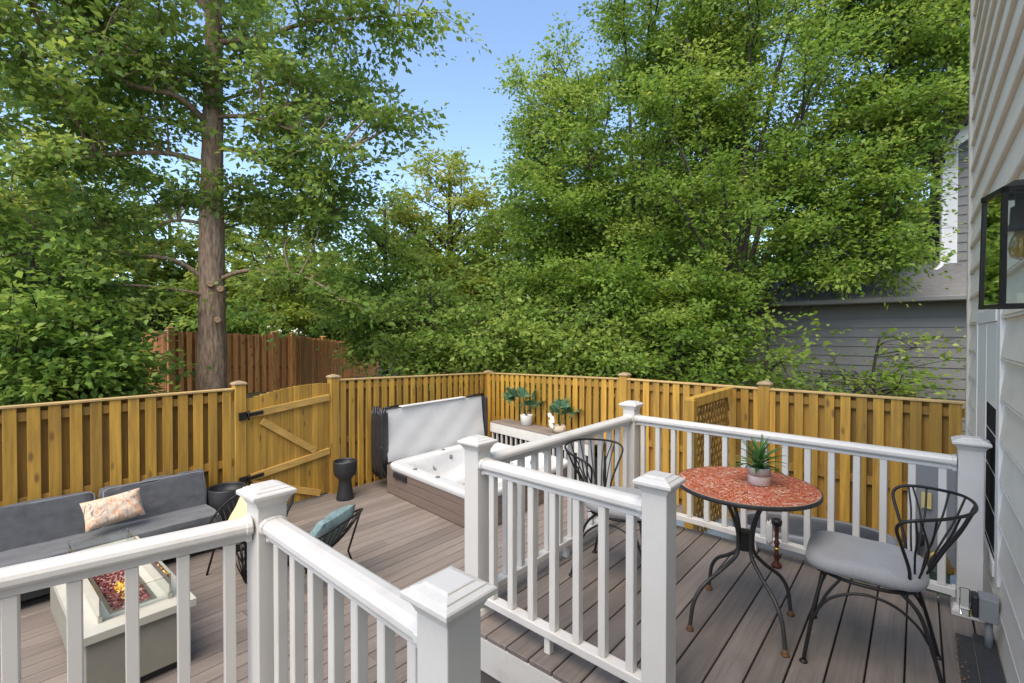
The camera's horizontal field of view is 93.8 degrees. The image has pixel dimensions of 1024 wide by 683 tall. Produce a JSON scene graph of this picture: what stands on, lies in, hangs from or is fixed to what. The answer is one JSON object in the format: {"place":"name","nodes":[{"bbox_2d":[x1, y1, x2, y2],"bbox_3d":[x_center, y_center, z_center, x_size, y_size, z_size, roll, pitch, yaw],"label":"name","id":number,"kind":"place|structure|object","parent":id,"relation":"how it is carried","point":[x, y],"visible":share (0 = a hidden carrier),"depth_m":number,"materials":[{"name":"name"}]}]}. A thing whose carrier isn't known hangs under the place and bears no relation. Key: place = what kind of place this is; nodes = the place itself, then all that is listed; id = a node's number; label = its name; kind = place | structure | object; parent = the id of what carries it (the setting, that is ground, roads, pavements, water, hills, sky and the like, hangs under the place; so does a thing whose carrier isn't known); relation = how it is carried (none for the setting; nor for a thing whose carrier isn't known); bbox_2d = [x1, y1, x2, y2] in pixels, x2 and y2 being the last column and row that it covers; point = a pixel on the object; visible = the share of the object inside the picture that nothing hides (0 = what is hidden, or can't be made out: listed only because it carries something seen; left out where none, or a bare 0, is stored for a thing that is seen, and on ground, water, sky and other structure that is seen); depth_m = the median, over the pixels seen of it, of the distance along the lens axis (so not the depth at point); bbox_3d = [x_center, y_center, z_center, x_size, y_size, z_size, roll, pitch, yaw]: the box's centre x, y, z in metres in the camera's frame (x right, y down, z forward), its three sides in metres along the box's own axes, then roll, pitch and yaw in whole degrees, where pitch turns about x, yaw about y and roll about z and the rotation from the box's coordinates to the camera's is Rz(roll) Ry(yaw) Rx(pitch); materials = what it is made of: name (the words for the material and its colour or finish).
{"place":"outdoors","nodes":[
{"label":"outdoors","id":0,"kind":"place"},
{"bbox_2d":[65,359,649,475],"bbox_3d":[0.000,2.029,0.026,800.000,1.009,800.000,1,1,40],"label":"ground","id":1,"kind":"structure","parent":0,"point":[249,395],"depth_m":12.86,"materials":[{"name":"green plant"}]},
{"bbox_2d":[0,120,197,327],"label":"broadleaf tree","id":2,"kind":"object","parent":1,"relation":"on","point":[163,245],"visible":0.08,"depth_m":19.05,"materials":[{"name":"green plant"}]},
{"bbox_2d":[0,219,212,405],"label":"shrub","id":3,"kind":"object","parent":1,"relation":"on","point":[20,329],"visible":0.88,"depth_m":7.53,"materials":[{"name":"green plant"}]},
{"bbox_2d":[0,276,214,405],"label":"shrub","id":4,"kind":"object","parent":1,"relation":"on","point":[155,377],"visible":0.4,"depth_m":8.16,"materials":[{"name":"green plant"}]},
{"bbox_2d":[0,381,247,506],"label":"wooden fence","id":5,"kind":"object","parent":1,"relation":"on","point":[53,449],"visible":0.6,"depth_m":5.01,"materials":[{"name":"yellow wood"}]},
{"bbox_2d":[238,383,329,503],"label":"wooden gate","id":6,"kind":"structure","parent":5,"relation":"attached to","point":[287,435],"depth_m":6.52,"materials":[{"name":"yellow wood"}]},
{"bbox_2d":[85,275,166,344],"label":"broadleaf tree","id":7,"kind":"object","parent":1,"relation":"on","point":[140,329],"visible":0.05,"depth_m":25.20,"materials":[{"name":"green plant"}]},
{"bbox_2d":[114,194,251,331],"bbox_3d":[-16.973,-3.158,23.993,9.958,9.298,8.993,0,1,-2],"label":"broadleaf tree","id":8,"kind":"object","parent":1,"relation":"on","point":[189,261],"visible":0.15,"depth_m":22.52,"materials":[{"name":"green plant"}]},
{"bbox_2d":[152,263,281,331],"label":"broadleaf tree","id":9,"kind":"object","parent":1,"relation":"on","point":[191,319],"depth_m":26.70,"materials":[{"name":"green plant"}]},
{"bbox_2d":[163,289,289,335],"bbox_3d":[-9.586,-0.223,16.537,5.354,3.443,4.548,1,1,40],"label":"shrub","id":10,"kind":"object","parent":1,"relation":"on","point":[242,322],"visible":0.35,"depth_m":15.90,"materials":[{"name":"green plant"}]},
{"bbox_2d":[0,0,491,390],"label":"maple tree","id":11,"kind":"object","parent":1,"relation":"on","point":[125,63],"visible":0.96,"depth_m":9.30,"materials":[{"name":"green plant"}]},
{"bbox_2d":[141,326,378,393],"bbox_3d":[-7.181,0.766,17.586,5.986,2.418,11.451,0,1,32],"label":"wooden fence","id":12,"kind":"object","parent":1,"relation":"on","point":[291,360],"visible":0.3,"depth_m":13.14,"materials":[{"name":"brown wood"}]},
{"bbox_2d":[165,191,381,337],"bbox_3d":[-10.233,-2.766,22.028,10.684,8.925,9.845,1,1,40],"label":"broadleaf tree","id":13,"kind":"object","parent":1,"relation":"on","point":[236,241],"visible":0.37,"depth_m":19.93,"materials":[{"name":"green plant"}]},
{"bbox_2d":[281,274,364,341],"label":"broadleaf tree","id":14,"kind":"object","parent":1,"relation":"on","point":[325,330],"visible":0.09,"depth_m":25.47,"materials":[{"name":"green plant"}]},
{"bbox_2d":[283,178,478,387],"bbox_3d":[-3.635,-1.614,14.532,5.316,6.236,5.759,0,1,-10],"label":"broadleaf tree","id":15,"kind":"object","parent":1,"relation":"on","point":[373,287],"visible":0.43,"depth_m":13.35,"materials":[{"name":"green plant"}]},
{"bbox_2d":[326,372,486,493],"bbox_3d":[-1.566,1.429,8.447,0.157,1.930,3.629,1,1,38],"label":"wooden fence","id":16,"kind":"object","parent":1,"relation":"on","point":[348,438],"visible":0.48,"depth_m":7.50,"materials":[{"name":"yellow wood"}]},
{"bbox_2d":[336,255,502,400],"bbox_3d":[-2.165,0.089,11.657,4.467,4.104,3.740,0,1,20],"label":"shrub","id":17,"kind":"object","parent":1,"relation":"on","point":[417,360],"visible":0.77,"depth_m":11.01,"materials":[{"name":"green plant"}]},
{"bbox_2d":[357,134,552,373],"bbox_3d":[-2.058,-2.719,16.939,7.143,8.292,6.905,1,1,40],"label":"broadleaf tree","id":18,"kind":"object","parent":1,"relation":"on","point":[473,200],"visible":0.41,"depth_m":15.93,"materials":[{"name":"green plant"}]},
{"bbox_2d":[481,670,500,682],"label":"deck skirt","id":19,"kind":"object","parent":1,"relation":"on","point":[486,678],"depth_m":2.61,"materials":[{"name":"brown wood"}]},
{"bbox_2d":[781,567,975,682],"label":"deck base","id":20,"kind":"object","parent":19,"relation":"on","point":[904,675],"depth_m":2.56,"materials":[{"name":"grey wood"}]},
{"bbox_2d":[481,561,938,682],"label":"deck fascia","id":21,"kind":"structure","parent":20,"relation":"attached to","point":[501,665],"depth_m":2.47,"materials":[{"name":"white wood"}]},
{"bbox_2d":[481,518,1005,682],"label":"deck","id":22,"kind":"structure","parent":20,"relation":"on","point":[735,636],"depth_m":2.65,"materials":[{"name":"wood"}]},
{"bbox_2d":[0,515,253,682],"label":"deck railing","id":23,"kind":"object","parent":22,"relation":"on","point":[72,571],"visible":1,"depth_m":1.60,"materials":[{"name":"white plastic"}]},
{"bbox_2d":[236,480,296,682],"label":"railing post","id":24,"kind":"object","parent":22,"relation":"on","point":[266,499],"visible":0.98,"depth_m":1.83,"materials":[{"name":"white plastic"}]},
{"bbox_2d":[259,515,416,682],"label":"deck railing","id":25,"kind":"object","parent":22,"relation":"on","point":[364,590],"visible":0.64,"depth_m":1.51,"materials":[{"name":"white plastic"}]},
{"bbox_2d":[400,566,496,682],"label":"railing post","id":26,"kind":"object","parent":22,"relation":"on","point":[448,603],"visible":1,"depth_m":1.11,"materials":[{"name":"white plastic"}]},
{"bbox_2d":[457,435,497,620],"bbox_3d":[-0.198,1.057,2.765,0.164,1.020,0.164,1,1,40],"label":"railing post","id":27,"kind":"object","parent":22,"relation":"on","point":[477,448],"visible":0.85,"depth_m":2.72,"materials":[{"name":"white plastic"}]},
{"bbox_2d":[478,457,641,682],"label":"deck railing","id":28,"kind":"object","parent":22,"relation":"on","point":[604,499],"visible":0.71,"depth_m":2.31,"materials":[{"name":"white plastic"}]},
{"bbox_2d":[491,414,633,588],"bbox_3d":[0.431,1.103,3.511,0.107,0.909,1.840,1,1,40],"label":"deck railing","id":29,"kind":"object","parent":22,"relation":"on","point":[519,453],"visible":0.52,"depth_m":3.38,"materials":[{"name":"white plastic"}]},
{"bbox_2d":[564,438,641,576],"bbox_3d":[0.689,1.136,3.247,0.659,0.850,0.622,0,1,32],"label":"bistro chair","id":30,"kind":"object","parent":22,"relation":"on","point":[593,508],"visible":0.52,"depth_m":3.20,"materials":[{"name":"black metal"}]},
{"bbox_2d":[619,400,643,488],"bbox_3d":[1.059,1.038,4.255,0.164,1.020,0.164,1,1,40],"label":"railing post","id":31,"kind":"object","parent":22,"relation":"on","point":[631,407],"visible":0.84,"depth_m":4.20,"materials":[{"name":"white plastic"}]},
{"bbox_2d":[632,470,685,682],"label":"railing post","id":32,"kind":"object","parent":22,"relation":"on","point":[658,489],"visible":1,"depth_m":1.98,"materials":[{"name":"white plastic"}]},
{"bbox_2d":[678,466,822,657],"bbox_3d":[1.315,1.184,2.703,0.736,0.768,0.736,1,1,40],"label":"bistro table","id":33,"kind":"object","parent":22,"relation":"on","point":[729,487],"visible":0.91,"depth_m":2.62,"materials":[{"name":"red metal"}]},
{"bbox_2d":[727,434,788,486],"bbox_3d":[1.379,0.661,2.689,0.318,0.278,0.313,0,1,3],"label":"potted plant","id":34,"kind":"object","parent":33,"relation":"on","point":[759,469],"visible":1,"depth_m":2.67,"materials":[{"name":"green plant"}]},
{"bbox_2d":[766,518,781,568],"bbox_3d":[1.820,1.394,3.327,0.102,0.331,0.068,1,1,40],"label":"turned stand","id":35,"kind":"object","parent":22,"relation":"on","point":[777,524],"visible":1,"depth_m":3.31,"materials":[{"name":"brown wood"}]},
{"bbox_2d":[634,414,957,597],"bbox_3d":[1.845,1.103,3.505,2.064,0.909,0.102,1,1,44],"label":"deck railing","id":36,"kind":"object","parent":22,"relation":"on","point":[910,457],"visible":0.73,"depth_m":3.29,"materials":[{"name":"white plastic"}]},
{"bbox_2d":[799,484,978,682],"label":"bistro chair","id":37,"kind":"object","parent":22,"relation":"on","point":[904,571],"visible":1,"depth_m":2.27,"materials":[{"name":"black metal"}]},
{"bbox_2d":[950,435,992,622],"bbox_3d":[2.630,1.057,2.753,0.164,1.020,0.164,1,1,40],"label":"railing post","id":38,"kind":"object","parent":22,"relation":"on","point":[971,450],"visible":0.93,"depth_m":2.71,"materials":[{"name":"white plastic"}]},
{"bbox_2d":[954,631,1004,682],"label":"floor mat","id":39,"kind":"object","parent":22,"relation":"on","point":[989,666],"visible":1,"depth_m":2.34,"materials":[{"name":"rubber"}]},
{"bbox_2d":[408,255,597,416],"bbox_3d":[-0.392,0.203,10.856,4.719,4.403,4.318,1,1,40],"label":"shrub","id":40,"kind":"object","parent":1,"relation":"on","point":[505,349],"visible":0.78,"depth_m":10.43,"materials":[{"name":"green plant"}]},
{"bbox_2d":[441,190,568,382],"bbox_3d":[0.155,-1.464,15.113,5.674,6.247,4.963,1,1,40],"label":"broadleaf tree","id":41,"kind":"object","parent":1,"relation":"on","point":[489,239],"visible":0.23,"depth_m":14.35,"materials":[{"name":"green plant"}]},
{"bbox_2d":[502,282,673,415],"bbox_3d":[1.475,0.552,10.329,4.452,3.509,3.794,1,1,40],"label":"shrub","id":42,"kind":"object","parent":1,"relation":"on","point":[588,342],"visible":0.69,"depth_m":9.59,"materials":[{"name":"green plant"}]},
{"bbox_2d":[471,178,721,323],"bbox_3d":[3.431,-3.037,20.587,11.214,8.930,10.911,1,1,40],"label":"broadleaf tree","id":43,"kind":"object","parent":1,"relation":"on","point":[497,246],"visible":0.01,"depth_m":18.43,"materials":[{"name":"green plant"}]},
{"bbox_2d":[477,0,812,376],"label":"broadleaf tree","id":44,"kind":"object","parent":1,"relation":"on","point":[574,219],"visible":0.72,"depth_m":11.30,"materials":[{"name":"green plant"}]},
{"bbox_2d":[594,298,787,395],"bbox_3d":[3.407,0.757,9.495,3.828,3.143,3.496,1,1,40],"label":"shrub","id":45,"kind":"object","parent":1,"relation":"on","point":[709,372],"visible":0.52,"depth_m":8.89,"materials":[{"name":"green plant"}]},
{"bbox_2d":[608,176,777,249],"bbox_3d":[9.844,-4.239,26.445,13.152,11.151,10.960,1,1,40],"label":"broadleaf tree","id":46,"kind":"object","parent":1,"relation":"on","point":[745,217],"visible":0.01,"depth_m":26.69,"materials":[{"name":"green plant"}]},
{"bbox_2d":[600,120,796,275],"bbox_3d":[7.929,-4.010,21.620,11.325,12.011,11.608,0,1,20],"label":"broadleaf tree","id":47,"kind":"object","parent":1,"relation":"on","point":[752,230],"visible":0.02,"depth_m":19.31,"materials":[{"name":"green plant"}]},
{"bbox_2d":[684,387,732,532],"bbox_3d":[2.287,1.507,5.515,0.100,1.850,1.380,1,1,40],"label":"lattice screen","id":48,"kind":"object","parent":1,"relation":"on","point":[694,404],"visible":0.51,"depth_m":5.30,"materials":[{"name":"yellow wood"}]},
{"bbox_2d":[484,370,964,574],"bbox_3d":[1.837,1.436,7.180,0.376,1.950,7.204,-1,1,-43],"label":"wooden fence","id":49,"kind":"object","parent":1,"relation":"on","point":[927,425],"visible":0.48,"depth_m":5.59,"materials":[{"name":"yellow wood"}]},
{"bbox_2d":[576,59,968,434],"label":"grey house","id":50,"kind":"structure","parent":1,"relation":"on","point":[941,308],"depth_m":9.73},
{"bbox_2d":[593,0,969,384],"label":"broadleaf tree","id":51,"kind":"object","parent":1,"relation":"on","point":[898,124],"visible":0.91,"depth_m":9.44,"materials":[{"name":"green plant"}]},
{"bbox_2d":[705,298,860,392],"bbox_3d":[4.945,0.719,8.917,2.719,3.084,3.103,1,1,40],"label":"shrub","id":52,"kind":"object","parent":1,"relation":"on","point":[767,367],"visible":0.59,"depth_m":8.56,"materials":[{"name":"green plant"}]},
{"bbox_2d":[821,370,857,393],"bbox_3d":[6.779,1.390,9.919,0.900,1.570,0.800,1,1,40],"label":"air conditioner","id":53,"kind":"object","parent":1,"relation":"on","point":[823,373],"visible":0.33,"depth_m":9.68,"materials":[{"name":"plastic"}]},
{"bbox_2d":[790,326,965,408],"bbox_3d":[6.947,1.005,8.768,2.792,2.578,2.734,0,1,-27],"label":"shrub","id":54,"kind":"object","parent":1,"relation":"on","point":[894,384],"visible":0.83,"depth_m":8.61,"materials":[{"name":"green plant"}]},
{"bbox_2d":[965,0,1023,682],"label":"beige house","id":55,"kind":"structure","parent":1,"relation":"on","point":[994,398],"depth_m":2.51,"materials":[{"name":"beige"}]},
{"bbox_2d":[959,587,999,648],"bbox_3d":[2.401,1.434,2.467,0.143,0.273,0.100,1,1,40],"label":"outlet box","id":56,"kind":"object","parent":55,"relation":"attached to","point":[983,606],"visible":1,"depth_m":2.43,"materials":[{"name":"grey plastic"}]},
{"bbox_2d":[975,309,1006,587],"bbox_3d":[2.922,0.536,2.944,0.029,1.460,1.260,1,1,40],"label":"window frame","id":57,"kind":"structure","parent":55,"relation":"in","point":[990,328],"depth_m":2.72,"materials":[{"name":"white plastic"}]},
{"bbox_2d":[978,179,1023,309],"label":"wall lantern","id":58,"kind":"object","parent":55,"relation":"attached to","point":[995,228],"depth_m":1.53,"materials":[{"name":"black metal"}]},
{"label":"lower deck base","id":59,"kind":"structure","parent":1,"relation":"on","visible":0},
{"bbox_2d":[0,475,731,682],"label":"deck","id":60,"kind":"structure","parent":59,"relation":"on","point":[399,543],"depth_m":4.60,"materials":[{"name":"wood"}]},
{"bbox_2d":[0,469,221,601],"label":"outdoor sofa","id":61,"kind":"object","parent":60,"relation":"on","point":[38,529],"visible":0.69,"depth_m":4.59,"materials":[{"name":"grey fabric"}]},
{"bbox_2d":[80,488,144,531],"bbox_3d":[-3.873,1.629,4.656,0.206,0.286,0.480,1,1,40],"label":"throw pillow","id":62,"kind":"object","parent":61,"relation":"on","point":[101,512],"visible":1,"depth_m":4.60,"materials":[{"name":"beige fabric"}]},
{"bbox_2d":[50,527,195,682],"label":"fire table","id":63,"kind":"object","parent":60,"relation":"on","point":[104,622],"visible":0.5,"depth_m":3.25,"materials":[{"name":"beige concrete"}]},
{"bbox_2d":[207,481,246,520],"bbox_3d":[-3.333,1.974,5.605,0.400,0.555,0.400,1,1,40],"label":"planter","id":64,"kind":"object","parent":60,"relation":"on","point":[219,495],"visible":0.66,"depth_m":5.45,"materials":[{"name":"ceramic"}]},
{"bbox_2d":[236,541,246,583],"bbox_3d":[-2.436,2.035,4.584,0.399,0.451,0.405,1,1,40],"label":"wire side table","id":65,"kind":"object","parent":60,"relation":"on","point":[242,571],"visible":0.12,"depth_m":4.46,"materials":[{"name":"grey metal"}]},
{"bbox_2d":[206,494,293,581],"bbox_3d":[-2.658,1.902,4.848,0.806,0.724,0.782,0,1,15],"label":"string chair","id":66,"kind":"object","parent":60,"relation":"on","point":[244,548],"visible":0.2,"depth_m":4.83,"materials":[{"name":"black metal"}]},
{"bbox_2d":[228,496,246,519],"bbox_3d":[-2.637,1.745,4.924,0.520,0.406,0.354,0,1,15],"label":"scatter cushion","id":67,"kind":"object","parent":66,"relation":"on","point":[240,510],"visible":0.12,"depth_m":4.87,"materials":[{"name":"yellow fabric"}]},
{"bbox_2d":[287,508,362,573],"bbox_3d":[-1.778,1.908,4.380,0.782,0.724,0.806,0,1,12],"label":"string chair","id":68,"kind":"object","parent":60,"relation":"on","point":[356,516],"visible":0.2,"depth_m":4.31,"materials":[{"name":"black metal"}]},
{"bbox_2d":[309,504,355,545],"bbox_3d":[-1.701,1.753,4.361,0.354,0.405,0.520,0,1,12],"label":"scatter cushion","id":69,"kind":"object","parent":68,"relation":"on","point":[332,519],"visible":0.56,"depth_m":4.26,"materials":[{"name":"teal fabric"}]},
{"bbox_2d":[333,458,356,501],"bbox_3d":[-2.375,1.963,6.812,0.316,0.545,0.316,1,1,40],"label":"planter","id":70,"kind":"object","parent":60,"relation":"on","point":[344,470],"visible":1,"depth_m":6.72,"materials":[{"name":"ceramic"}]},
{"bbox_2d":[387,442,566,527],"bbox_3d":[-0.469,2.087,7.149,2.199,0.648,2.332,1,1,40],"label":"hot tub","id":71,"kind":"object","parent":60,"relation":"on","point":[432,481],"visible":0.47,"depth_m":6.68,"materials":[{"name":"white plastic"}]},
{"bbox_2d":[371,393,487,478],"bbox_3d":[-1.275,1.519,8.106,0.480,1.106,2.428,1,1,40],"label":"hot tub cover","id":72,"kind":"object","parent":71,"relation":"on","point":[403,431],"visible":0.94,"depth_m":7.78,"materials":[{"name":"light grey vinyl"},{"name":"black vinyl"}]},
{"bbox_2d":[490,419,605,484],"bbox_3d":[0.550,1.859,8.147,0.412,0.719,2.499,-1,1,-40],"label":"plank bench","id":73,"kind":"object","parent":60,"relation":"on","point":[510,432],"visible":0.41,"depth_m":8.28,"materials":[{"name":"white wood"}]},
{"bbox_2d":[502,386,543,425],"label":"potted plant","id":74,"kind":"object","parent":73,"relation":"on","point":[510,395],"visible":1,"depth_m":8.57,"materials":[{"name":"green plant"}]},
{"bbox_2d":[548,397,578,432],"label":"potted plant","id":75,"kind":"object","parent":73,"relation":"on","point":[556,406],"visible":0.97,"depth_m":7.85,"materials":[{"name":"green plant"}]},
{"bbox_2d":[0,0,961,335],"label":"sky","id":76,"kind":"structure","parent":0,"point":[507,26],"materials":[{"name":"blue"}]},
{"bbox_2d":[732,511,897,560],"bbox_3d":[3.051,2.053,4.939,1.440,0.395,0.720,1,1,40],"label":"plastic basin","id":77,"kind":"object","parent":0,"point":[796,528],"visible":0.25,"depth_m":5.02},
{"bbox_2d":[676,517,955,596],"bbox_3d":[2.583,2.284,4.599,2.630,0.060,2.250,1,1,40],"label":"paved strip","id":78,"kind":"object","parent":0,"point":[733,537],"depth_m":5.59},
{"bbox_2d":[916,464,956,595],"bbox_3d":[3.346,1.594,3.825,0.296,1.320,0.568,1,1,40],"label":"utility cabinet","id":79,"kind":"object","parent":78,"relation":"on","point":[926,475],"visible":0.16,"depth_m":3.76,"materials":[{"name":"grey metal"}]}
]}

